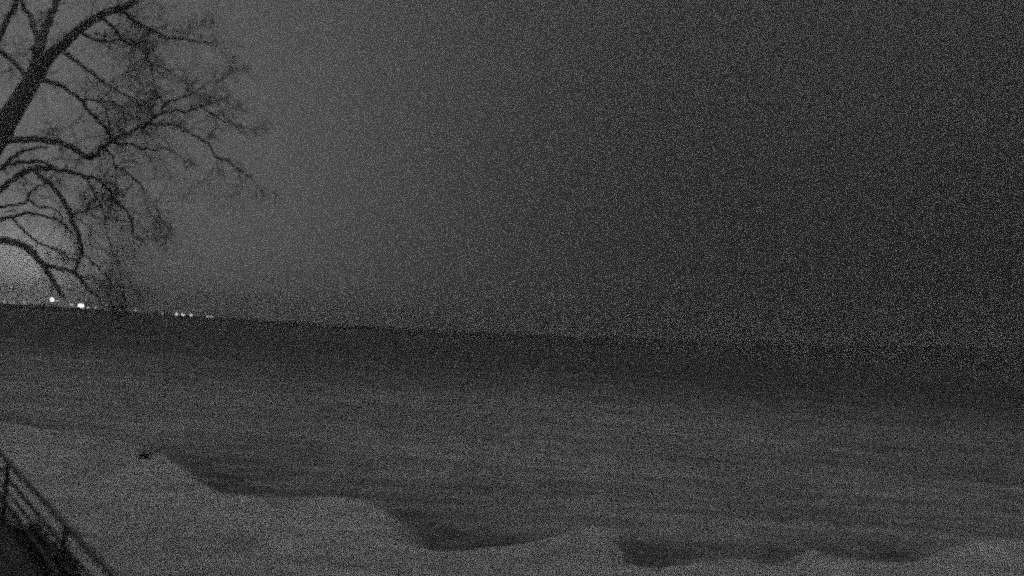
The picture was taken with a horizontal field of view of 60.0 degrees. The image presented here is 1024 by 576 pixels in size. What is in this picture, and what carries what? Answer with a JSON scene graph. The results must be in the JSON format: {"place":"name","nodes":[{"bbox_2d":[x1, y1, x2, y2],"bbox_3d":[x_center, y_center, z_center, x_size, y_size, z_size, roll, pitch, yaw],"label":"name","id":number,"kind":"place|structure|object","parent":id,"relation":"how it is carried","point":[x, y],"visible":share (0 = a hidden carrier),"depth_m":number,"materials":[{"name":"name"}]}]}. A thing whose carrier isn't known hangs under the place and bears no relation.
{"place":"outdoors","nodes":[
{"label":"outdoors","id":0,"kind":"place"},
{"bbox_2d":[0,0,1023,348],"bbox_3d":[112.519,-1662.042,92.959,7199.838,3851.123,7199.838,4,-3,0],"label":"sky","id":1,"kind":"structure","parent":0,"point":[804,170],"depth_m":3419.16,"materials":[{"name":"grey"}]},
{"bbox_2d":[0,303,1023,575],"bbox_3d":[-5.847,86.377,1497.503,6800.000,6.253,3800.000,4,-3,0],"label":"ground","id":2,"kind":"structure","parent":0,"point":[312,451],"depth_m":45.65,"materials":[{"name":"white snow"}]},
{"bbox_2d":[0,512,42,575],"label":"deck","id":3,"kind":"structure","parent":2,"relation":"on","point":[13,562],"depth_m":11.79,"materials":[{"name":"grey wood"}]},
{"bbox_2d":[0,450,116,575],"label":"railing","id":4,"kind":"object","parent":3,"relation":"on","point":[101,564],"visible":1,"depth_m":10.98,"materials":[{"name":"metal"}]},
{"bbox_2d":[10,520,81,575],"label":"bush","id":5,"kind":"object","parent":2,"relation":"on","point":[71,564],"visible":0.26,"depth_m":15.64,"materials":[{"name":"plant"}]},
{"bbox_2d":[0,0,285,368],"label":"bare tree","id":6,"kind":"object","parent":2,"relation":"on","point":[16,104],"visible":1,"depth_m":19.26,"materials":[{"name":"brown plant"}]},
{"bbox_2d":[130,446,165,458],"bbox_3d":[-14.089,6.376,34.358,1.356,0.586,0.844,3,-3,14],"label":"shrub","id":7,"kind":"object","parent":2,"relation":"on","point":[144,455],"visible":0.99,"depth_m":34.33,"materials":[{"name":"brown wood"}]},
{"bbox_2d":[3,303,630,348],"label":"wood","id":8,"kind":"object","parent":2,"relation":"on","point":[274,322],"visible":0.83,"depth_m":725.83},
{"bbox_2d":[7,303,1023,371],"bbox_3d":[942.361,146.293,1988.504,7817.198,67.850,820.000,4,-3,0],"label":"hills","id":9,"kind":"structure","parent":0,"point":[1005,359],"depth_m":1799.84,"materials":[{"name":"black"}]}
]}

